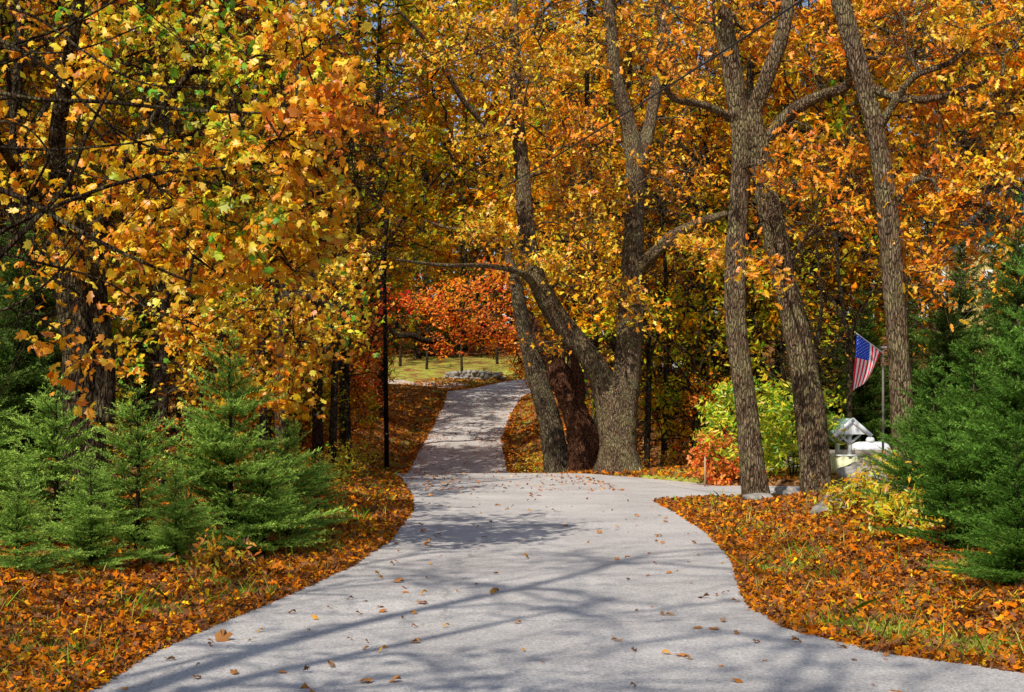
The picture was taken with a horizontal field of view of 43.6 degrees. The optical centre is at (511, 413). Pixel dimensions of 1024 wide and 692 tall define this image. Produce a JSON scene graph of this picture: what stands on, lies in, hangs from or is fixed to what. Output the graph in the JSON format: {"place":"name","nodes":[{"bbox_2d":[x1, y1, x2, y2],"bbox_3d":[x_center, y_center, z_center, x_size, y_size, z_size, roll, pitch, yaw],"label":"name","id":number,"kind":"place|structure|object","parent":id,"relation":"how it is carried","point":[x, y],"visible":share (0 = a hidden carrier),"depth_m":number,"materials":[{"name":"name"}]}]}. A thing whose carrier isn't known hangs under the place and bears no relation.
{"place":"outdoors","nodes":[
{"label":"outdoors","id":0,"kind":"place"},
{"bbox_2d":[0,320,1023,683],"bbox_3d":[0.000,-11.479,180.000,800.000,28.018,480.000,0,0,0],"label":"ground","id":1,"kind":"structure","parent":0,"point":[412,370],"depth_m":58.61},
{"bbox_2d":[0,283,53,499],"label":"spruce tree","id":2,"kind":"object","parent":1,"relation":"on","point":[5,403],"visible":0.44,"depth_m":17.16,"materials":[{"name":"green plant"}]},
{"bbox_2d":[0,402,72,542],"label":"spruce tree","id":3,"kind":"object","parent":1,"relation":"on","point":[4,466],"visible":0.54,"depth_m":13.50,"materials":[{"name":"green plant"}]},
{"bbox_2d":[0,463,93,574],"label":"spruce tree","id":4,"kind":"object","parent":1,"relation":"on","point":[36,561],"visible":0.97,"depth_m":11.75,"materials":[{"name":"green plant"}]},
{"bbox_2d":[0,218,107,495],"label":"spruce tree","id":5,"kind":"object","parent":1,"relation":"on","point":[28,385],"visible":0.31,"depth_m":19.83,"materials":[{"name":"green plant"}]},
{"bbox_2d":[0,238,122,465],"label":"spruce tree","id":6,"kind":"object","parent":1,"relation":"on","point":[50,301],"visible":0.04,"depth_m":23.90,"materials":[{"name":"green plant"}]},
{"bbox_2d":[2,374,154,538],"bbox_3d":[-5.229,0.526,14.709,2.134,2.005,1.946,0,0,-42],"label":"spruce tree","id":7,"kind":"object","parent":1,"relation":"on","point":[43,440],"visible":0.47,"depth_m":14.46,"materials":[{"name":"green plant"}]},
{"bbox_2d":[0,0,186,497],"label":"woodland tree","id":8,"kind":"object","parent":1,"relation":"on","point":[15,104],"visible":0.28,"depth_m":20.38,"materials":[{"name":"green plant"}]},
{"bbox_2d":[31,453,171,570],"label":"spruce tree","id":9,"kind":"object","parent":1,"relation":"on","point":[92,519],"visible":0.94,"depth_m":12.75,"materials":[{"name":"green plant"}]},
{"bbox_2d":[0,0,209,476],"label":"woodland tree","id":10,"kind":"object","parent":1,"relation":"on","point":[37,74],"visible":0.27,"depth_m":23.97,"materials":[{"name":"yellow plant"}]},
{"bbox_2d":[0,0,256,348],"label":"woodland tree","id":11,"kind":"object","parent":1,"relation":"on","point":[116,325],"visible":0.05,"depth_m":31.53,"materials":[{"name":"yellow plant"}]},
{"bbox_2d":[0,0,278,485],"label":"woodland tree","id":12,"kind":"object","parent":1,"relation":"on","point":[164,306],"visible":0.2,"depth_m":23.95,"materials":[{"name":"yellow plant"}]},
{"bbox_2d":[32,0,253,458],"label":"woodland tree","id":13,"kind":"object","parent":1,"relation":"on","point":[139,57],"visible":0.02,"depth_m":37.46,"materials":[{"name":"yellow plant"}]},
{"bbox_2d":[108,282,183,461],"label":"spruce tree","id":14,"kind":"object","parent":1,"relation":"on","point":[148,380],"visible":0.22,"depth_m":33.75,"materials":[{"name":"green plant"}]},
{"bbox_2d":[65,383,234,548],"bbox_3d":[-4.248,0.613,14.382,1.803,1.951,1.978,0,0,38],"label":"spruce tree","id":15,"kind":"object","parent":1,"relation":"on","point":[134,533],"visible":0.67,"depth_m":14.17,"materials":[{"name":"green plant"}]},
{"bbox_2d":[0,0,306,465],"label":"woodland tree","id":16,"kind":"object","parent":1,"relation":"on","point":[154,382],"visible":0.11,"depth_m":28.36,"materials":[{"name":"yellow plant"}]},
{"bbox_2d":[110,463,225,565],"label":"spruce tree","id":17,"kind":"object","parent":1,"relation":"on","point":[171,536],"visible":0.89,"depth_m":13.33,"materials":[{"name":"green plant"}]},
{"bbox_2d":[81,0,324,456],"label":"woodland tree","id":18,"kind":"object","parent":1,"relation":"on","point":[187,445],"visible":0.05,"depth_m":32.93,"materials":[{"name":"orange plant"}]},
{"bbox_2d":[163,528,275,579],"bbox_3d":[-2.957,1.533,12.952,1.136,0.772,0.839,0,0,0],"label":"undergrowth bush","id":19,"kind":"object","parent":1,"relation":"on","point":[216,560],"visible":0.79,"depth_m":12.90,"materials":[{"name":"orange plant"}]},
{"bbox_2d":[0,0,476,519],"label":"maple tree","id":20,"kind":"object","parent":1,"relation":"on","point":[84,334],"visible":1,"depth_m":14.30,"materials":[{"name":"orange plant"}]},
{"bbox_2d":[148,328,353,549],"bbox_3d":[-3.310,0.354,15.177,2.257,2.720,2.624,0,0,-28],"label":"spruce tree","id":21,"kind":"object","parent":1,"relation":"on","point":[227,494],"visible":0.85,"depth_m":14.87,"materials":[{"name":"green plant"}]},
{"bbox_2d":[201,439,333,555],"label":"spruce tree","id":22,"kind":"object","parent":1,"relation":"on","point":[262,519],"visible":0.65,"depth_m":14.88,"materials":[{"name":"green plant"}]},
{"bbox_2d":[106,0,443,482],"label":"maple tree","id":23,"kind":"object","parent":1,"relation":"on","point":[281,352],"visible":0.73,"depth_m":20.55,"materials":[{"name":"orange plant"}]},
{"bbox_2d":[173,78,376,459],"bbox_3d":[-7.031,-4.277,35.844,6.524,11.565,7.347,0,0,-6],"label":"woodland tree","id":24,"kind":"object","parent":1,"relation":"on","point":[372,290],"visible":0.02,"depth_m":35.84,"materials":[{"name":"yellow plant"}]},
{"bbox_2d":[133,0,420,451],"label":"woodland tree","id":25,"kind":"object","parent":1,"relation":"on","point":[353,23],"visible":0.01,"depth_m":40.87,"materials":[{"name":"orange plant"}]},
{"bbox_2d":[159,0,395,459],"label":"woodland tree","id":26,"kind":"object","parent":1,"relation":"on","point":[258,98],"visible":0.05,"depth_m":31.38,"materials":[{"name":"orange plant"}]},
{"bbox_2d":[180,15,381,481],"bbox_3d":[-4.940,-3.269,26.015,4.642,9.593,4.570,0,0,-9],"label":"woodland tree","id":27,"kind":"object","parent":1,"relation":"on","point":[262,417],"visible":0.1,"depth_m":25.93,"materials":[{"name":"orange plant"}]},
{"bbox_2d":[238,414,343,535],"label":"spruce tree","id":28,"kind":"object","parent":1,"relation":"on","point":[304,482],"visible":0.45,"depth_m":16.55,"materials":[{"name":"green plant"}]},
{"bbox_2d":[171,0,415,340],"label":"woodland tree","id":29,"kind":"object","parent":1,"relation":"on","point":[368,4],"visible":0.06,"depth_m":64.17,"materials":[{"name":"orange plant"}]},
{"bbox_2d":[311,130,323,471],"bbox_3d":[-4.706,-2.774,30.990,0.301,9.179,0.283,0,0,-21],"label":"trunk","id":30,"kind":"object","parent":1,"relation":"on","point":[317,428],"visible":0.2,"depth_m":30.89,"materials":[{"name":"brown wood"}]},
{"bbox_2d":[294,452,357,526],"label":"spruce tree","id":31,"kind":"object","parent":1,"relation":"on","point":[328,506],"visible":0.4,"depth_m":18.16,"materials":[{"name":"green plant"}]},
{"bbox_2d":[220,1,447,465],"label":"woodland tree","id":32,"kind":"object","parent":1,"relation":"on","point":[333,408],"visible":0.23,"depth_m":33.91,"materials":[{"name":"orange plant"}]},
{"bbox_2d":[323,368,397,455],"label":"sapling","id":33,"kind":"object","parent":1,"relation":"on","point":[361,413],"visible":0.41,"depth_m":49.33,"materials":[{"name":"orange plant"}]},
{"bbox_2d":[251,0,469,382],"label":"woodland tree","id":34,"kind":"object","parent":1,"relation":"on","point":[396,22],"visible":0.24,"depth_m":68.08,"materials":[{"name":"orange plant"}]},
{"bbox_2d":[279,104,450,467],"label":"woodland tree","id":35,"kind":"object","parent":1,"relation":"on","point":[347,388],"visible":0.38,"depth_m":40.94,"materials":[{"name":"orange plant"}]},
{"bbox_2d":[318,48,446,466],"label":"woodland tree","id":36,"kind":"object","parent":1,"relation":"on","point":[341,433],"visible":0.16,"depth_m":46.90,"materials":[{"name":"orange plant"}]},
{"bbox_2d":[382,246,388,470],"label":"utility pole","id":37,"kind":"object","parent":1,"relation":"on","point":[386,431],"visible":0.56,"depth_m":49.93,"materials":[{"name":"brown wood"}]},
{"bbox_2d":[385,0,803,247],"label":"power line","id":38,"kind":"object","parent":37,"relation":"attached to","point":[750,33],"visible":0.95,"depth_m":18.73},
{"bbox_2d":[315,0,472,327],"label":"woodland tree","id":39,"kind":"object","parent":1,"relation":"on","point":[457,154],"visible":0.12,"depth_m":111.74,"materials":[{"name":"orange plant"}]},
{"bbox_2d":[320,0,495,398],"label":"woodland tree","id":40,"kind":"object","parent":1,"relation":"on","point":[440,158],"visible":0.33,"depth_m":73.31,"materials":[{"name":"orange plant"}]},
{"bbox_2d":[365,78,476,358],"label":"woodland tree","id":41,"kind":"object","parent":1,"relation":"on","point":[418,351],"visible":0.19,"depth_m":109.73,"materials":[{"name":"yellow plant"}]},
{"bbox_2d":[323,211,528,430],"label":"red maple tree","id":42,"kind":"object","parent":1,"relation":"on","point":[448,311],"visible":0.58,"depth_m":56.47,"materials":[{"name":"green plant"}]},
{"bbox_2d":[359,0,529,355],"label":"woodland tree","id":43,"kind":"object","parent":1,"relation":"on","point":[450,178],"visible":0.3,"depth_m":110.39,"materials":[{"name":"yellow plant"}]},
{"bbox_2d":[361,0,555,349],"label":"woodland tree","id":44,"kind":"object","parent":1,"relation":"on","point":[461,106],"visible":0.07,"depth_m":118.06,"materials":[{"name":"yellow plant"}]},
{"bbox_2d":[406,0,577,354],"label":"woodland tree","id":45,"kind":"object","parent":1,"relation":"on","point":[498,2],"visible":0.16,"depth_m":111.19,"materials":[{"name":"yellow plant"}]},
{"bbox_2d":[39,0,979,344],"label":"distant woods","id":46,"kind":"object","parent":1,"relation":"on","point":[479,252],"visible":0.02,"depth_m":129.27,"materials":[{"name":"orange plant"}]},
{"bbox_2d":[0,373,1023,691],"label":"leaf litter","id":47,"kind":"object","parent":1,"relation":"on","point":[144,635],"visible":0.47,"depth_m":11.93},
{"bbox_2d":[472,217,582,472],"bbox_3d":[0.511,-2.089,41.121,3.544,8.491,3.514,0,0,0],"label":"old maple tree","id":48,"kind":"object","parent":1,"relation":"on","point":[553,444],"visible":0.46,"depth_m":39.77,"materials":[{"name":"grey plant"}]},
{"bbox_2d":[458,0,606,338],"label":"woodland tree","id":49,"kind":"object","parent":1,"relation":"on","point":[526,3],"visible":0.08,"depth_m":111.33,"materials":[{"name":"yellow plant"}]},
{"bbox_2d":[470,24,644,368],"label":"woodland tree","id":50,"kind":"object","parent":1,"relation":"on","point":[516,256],"visible":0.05,"depth_m":69.38,"materials":[{"name":"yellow plant"}]},
{"bbox_2d":[529,312,599,471],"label":"dead tree","id":51,"kind":"object","parent":1,"relation":"on","point":[567,384],"visible":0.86,"depth_m":38.38,"materials":[{"name":"wood"}]},
{"bbox_2d":[482,34,655,366],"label":"woodland tree","id":52,"kind":"object","parent":1,"relation":"on","point":[506,206],"visible":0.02,"depth_m":75.78,"materials":[{"name":"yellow plant"}]},
{"bbox_2d":[444,0,696,402],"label":"woodland tree","id":53,"kind":"object","parent":1,"relation":"on","point":[535,132],"visible":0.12,"depth_m":65.82,"materials":[{"name":"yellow plant"}]},
{"bbox_2d":[389,0,754,473],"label":"oak tree","id":54,"kind":"object","parent":1,"relation":"on","point":[616,394],"visible":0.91,"depth_m":35.93,"materials":[{"name":"orange plant"}]},
{"bbox_2d":[457,0,719,432],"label":"woodland tree","id":55,"kind":"object","parent":1,"relation":"on","point":[587,316],"visible":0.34,"depth_m":48.68,"materials":[{"name":"orange plant"}]},
{"bbox_2d":[482,0,715,374],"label":"woodland tree","id":56,"kind":"object","parent":1,"relation":"on","point":[557,102],"visible":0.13,"depth_m":55.51,"materials":[{"name":"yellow plant"}]},
{"bbox_2d":[563,106,723,467],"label":"woodland tree","id":57,"kind":"object","parent":1,"relation":"on","point":[648,354],"visible":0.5,"depth_m":40.89,"materials":[{"name":"yellow plant"}]},
{"bbox_2d":[578,79,731,466],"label":"woodland tree","id":58,"kind":"object","parent":1,"relation":"on","point":[658,203],"visible":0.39,"depth_m":43.80,"materials":[{"name":"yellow plant"}]},
{"bbox_2d":[582,238,753,465],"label":"sapling","id":59,"kind":"object","parent":1,"relation":"on","point":[642,371],"visible":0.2,"depth_m":45.63,"materials":[{"name":"yellow plant"}]},
{"bbox_2d":[596,249,774,464],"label":"sapling","id":60,"kind":"object","parent":1,"relation":"on","point":[689,322],"visible":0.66,"depth_m":41.43,"materials":[{"name":"green plant"}]},
{"bbox_2d":[573,0,809,496],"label":"oak tree","id":61,"kind":"object","parent":1,"relation":"on","point":[753,476],"visible":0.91,"depth_m":24.38,"materials":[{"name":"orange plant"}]},
{"bbox_2d":[661,372,737,465],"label":"sapling","id":62,"kind":"object","parent":1,"relation":"on","point":[695,397],"visible":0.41,"depth_m":40.47,"materials":[{"name":"green plant"}]},
{"bbox_2d":[587,54,827,461],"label":"woodland tree","id":63,"kind":"object","parent":1,"relation":"on","point":[690,135],"visible":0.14,"depth_m":45.83,"materials":[{"name":"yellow plant"}]},
{"bbox_2d":[645,170,772,456],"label":"woodland tree","id":64,"kind":"object","parent":1,"relation":"on","point":[697,362],"visible":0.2,"depth_m":44.90,"materials":[{"name":"yellow plant"}]},
{"bbox_2d":[683,430,739,485],"bbox_3d":[4.905,1.175,30.612,1.594,1.654,1.631,0,0,-32],"label":"blueberry bush","id":65,"kind":"object","parent":1,"relation":"on","point":[712,476],"visible":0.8,"depth_m":30.38,"materials":[{"name":"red plant"}]},
{"bbox_2d":[637,188,844,455],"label":"sapling","id":66,"kind":"object","parent":1,"relation":"on","point":[753,289],"visible":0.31,"depth_m":42.84,"materials":[{"name":"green plant"}]},
{"bbox_2d":[651,58,834,394],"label":"woodland tree","id":67,"kind":"object","parent":1,"relation":"on","point":[730,163],"visible":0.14,"depth_m":44.73,"materials":[{"name":"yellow plant"}]},
{"bbox_2d":[691,364,795,476],"bbox_3d":[5.533,0.220,30.771,2.487,2.892,2.689,0,0,0],"label":"rhododendron bush","id":68,"kind":"object","parent":1,"relation":"on","point":[769,426],"visible":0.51,"depth_m":30.41,"materials":[{"name":"green plant"}]},
{"bbox_2d":[588,0,934,417],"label":"woodland tree","id":69,"kind":"object","parent":1,"relation":"on","point":[750,75],"visible":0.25,"depth_m":45.63,"materials":[{"name":"orange plant"}]},
{"bbox_2d":[679,239,861,457],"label":"sapling","id":70,"kind":"object","parent":1,"relation":"on","point":[785,378],"visible":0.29,"depth_m":43.27,"materials":[{"name":"green plant"}]},
{"bbox_2d":[641,0,924,457],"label":"woodland tree","id":71,"kind":"object","parent":1,"relation":"on","point":[792,93],"visible":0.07,"depth_m":47.68,"materials":[{"name":"orange plant"}]},
{"bbox_2d":[733,374,848,475],"bbox_3d":[6.845,0.322,31.581,2.720,2.601,2.702,0,0,0],"label":"rhododendron bush","id":72,"kind":"object","parent":1,"relation":"on","point":[792,447],"visible":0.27,"depth_m":31.23,"materials":[{"name":"green plant"}]},
{"bbox_2d":[746,154,878,417],"bbox_3d":[9.352,-3.213,39.961,4.642,10.274,4.569,0,0,-34],"label":"woodland tree","id":73,"kind":"object","parent":1,"relation":"on","point":[816,342],"visible":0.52,"depth_m":39.81,"materials":[{"name":"orange plant"}]},
{"bbox_2d":[666,0,959,491],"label":"oak tree","id":74,"kind":"object","parent":1,"relation":"on","point":[778,258],"visible":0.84,"depth_m":24.14,"materials":[{"name":"brown plant"}]},
{"bbox_2d":[749,88,925,416],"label":"woodland tree","id":75,"kind":"object","parent":1,"relation":"on","point":[869,254],"visible":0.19,"depth_m":45.91,"materials":[{"name":"orange plant"}]},
{"bbox_2d":[689,0,986,409],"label":"woodland tree","id":76,"kind":"object","parent":1,"relation":"on","point":[844,240],"visible":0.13,"depth_m":47.37,"materials":[{"name":"orange plant"}]},
{"bbox_2d":[757,76,930,449],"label":"woodland tree","id":77,"kind":"object","parent":1,"relation":"on","point":[849,336],"visible":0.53,"depth_m":41.86,"materials":[{"name":"orange plant"}]},
{"bbox_2d":[812,469,887,518],"bbox_3d":[4.672,1.187,17.441,1.151,0.933,1.188,0,0,0],"label":"undergrowth bush","id":78,"kind":"object","parent":1,"relation":"on","point":[847,490],"visible":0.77,"depth_m":17.34,"materials":[{"name":"yellow plant"}]},
{"bbox_2d":[827,418,872,475],"bbox_3d":[8.180,0.805,31.600,1.044,1.424,1.102,0,0,-10],"label":"wishing well","id":79,"kind":"object","parent":1,"relation":"on","point":[837,458],"visible":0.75,"depth_m":31.22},
{"bbox_2d":[824,288,891,449],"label":"spruce tree","id":80,"kind":"object","parent":1,"relation":"on","point":[868,421],"visible":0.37,"depth_m":43.65,"materials":[{"name":"green plant"}]},
{"bbox_2d":[765,0,966,433],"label":"woodland tree","id":81,"kind":"object","parent":1,"relation":"on","point":[809,122],"visible":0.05,"depth_m":49.40,"materials":[{"name":"orange plant"}]},
{"bbox_2d":[853,331,886,473],"bbox_3d":[8.348,-0.049,29.829,1.096,3.746,0.189,0,0,-23],"label":"flag pole","id":82,"kind":"object","parent":1,"relation":"on","point":[867,354],"visible":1,"depth_m":29.75,"materials":[{"name":"fabric"}]},
{"bbox_2d":[852,286,929,447],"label":"spruce tree","id":83,"kind":"object","parent":1,"relation":"on","point":[912,348],"visible":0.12,"depth_m":44.81,"materials":[{"name":"green plant"}]},
{"bbox_2d":[843,469,944,544],"bbox_3d":[4.246,1.080,14.131,1.023,0.968,1.160,0,0,-24],"label":"undergrowth bush","id":84,"kind":"object","parent":1,"relation":"on","point":[881,507],"visible":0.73,"depth_m":14.01,"materials":[{"name":"yellow plant"}]},
{"bbox_2d":[856,405,958,512],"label":"spruce tree","id":85,"kind":"object","parent":1,"relation":"on","point":[893,439],"visible":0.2,"depth_m":16.50,"materials":[{"name":"green plant"}]},
{"bbox_2d":[854,356,983,522],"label":"spruce tree","id":86,"kind":"object","parent":1,"relation":"on","point":[922,420],"visible":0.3,"depth_m":14.97,"materials":[{"name":"green plant"}]},
{"bbox_2d":[834,55,1019,391],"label":"woodland tree","id":87,"kind":"object","parent":1,"relation":"on","point":[918,277],"visible":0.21,"depth_m":40.03,"materials":[{"name":"orange plant"}]},
{"bbox_2d":[831,0,1023,467],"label":"oak tree","id":88,"kind":"object","parent":1,"relation":"on","point":[894,260],"visible":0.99,"depth_m":21.78,"materials":[{"name":"orange plant"}]},
{"bbox_2d":[862,416,1009,550],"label":"spruce tree","id":89,"kind":"object","parent":1,"relation":"on","point":[935,483],"visible":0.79,"depth_m":12.65,"materials":[{"name":"green plant"}]},
{"bbox_2d":[876,228,996,440],"bbox_3d":[12.440,-1.798,36.236,3.899,6.940,3.757,0,0,-15],"label":"spruce tree","id":90,"kind":"object","parent":1,"relation":"on","point":[963,301],"visible":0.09,"depth_m":35.83,"materials":[{"name":"green plant"}]},
{"bbox_2d":[912,285,987,484],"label":"spruce tree","id":91,"kind":"object","parent":1,"relation":"on","point":[942,341],"visible":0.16,"depth_m":23.88,"materials":[{"name":"green plant"}]},
{"bbox_2d":[879,328,1022,516],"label":"spruce tree","id":92,"kind":"object","parent":1,"relation":"on","point":[954,410],"visible":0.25,"depth_m":14.39,"materials":[{"name":"green plant"}]},
{"bbox_2d":[878,0,1023,326],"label":"woodland tree","id":93,"kind":"object","parent":1,"relation":"on","point":[1014,93],"visible":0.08,"depth_m":57.15,"materials":[{"name":"orange plant"}]},
{"bbox_2d":[886,0,1023,234],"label":"woodland tree","id":94,"kind":"object","parent":1,"relation":"on","point":[1020,55],"visible":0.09,"depth_m":47.55,"materials":[{"name":"orange plant"}]},
{"bbox_2d":[920,438,1023,584],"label":"spruce tree","id":95,"kind":"object","parent":1,"relation":"on","point":[1014,549],"visible":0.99,"depth_m":10.86,"materials":[{"name":"green plant"}]},
{"bbox_2d":[924,177,1023,389],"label":"tree","id":96,"kind":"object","parent":1,"relation":"on","point":[971,271],"depth_m":43.78,"materials":[{"name":"green"}]},
{"bbox_2d":[927,304,1023,534],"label":"spruce tree","id":97,"kind":"object","parent":1,"relation":"on","point":[997,401],"visible":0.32,"depth_m":12.72,"materials":[{"name":"green plant"}]},
{"bbox_2d":[932,249,1023,568],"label":"spruce tree","id":98,"kind":"object","parent":1,"relation":"on","point":[1016,430],"visible":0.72,"depth_m":11.92,"materials":[{"name":"green plant"}]},
{"bbox_2d":[935,177,1023,409],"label":"spruce tree","id":99,"kind":"object","parent":1,"relation":"on","point":[981,327],"visible":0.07,"depth_m":33.95,"materials":[{"name":"green plant"}]},
{"bbox_2d":[944,226,1023,482],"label":"spruce tree","id":100,"kind":"object","parent":1,"relation":"on","point":[1017,289],"visible":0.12,"depth_m":19.00,"materials":[{"name":"green plant"}]},
{"bbox_2d":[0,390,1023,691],"bbox_3d":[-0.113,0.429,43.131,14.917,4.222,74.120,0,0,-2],"label":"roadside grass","id":101,"kind":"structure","parent":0,"point":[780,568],"depth_m":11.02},
{"bbox_2d":[62,0,1013,335],"label":"sky","id":102,"kind":"structure","parent":0,"point":[375,23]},
{"bbox_2d":[86,361,1023,691],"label":"road","id":103,"kind":"structure","parent":0,"point":[570,597],"depth_m":10.58,"materials":[{"name":"asphalt"}]},
{"bbox_2d":[395,389,624,490],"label":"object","id":104,"kind":"object","parent":103,"relation":"on","point":[451,480],"visible":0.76,"depth_m":37.12,"materials":[{"name":"plant"}]},
{"bbox_2d":[574,473,842,500],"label":"driveway","id":105,"kind":"structure","parent":0,"point":[650,489],"depth_m":29.50,"materials":[{"name":"concrete"}]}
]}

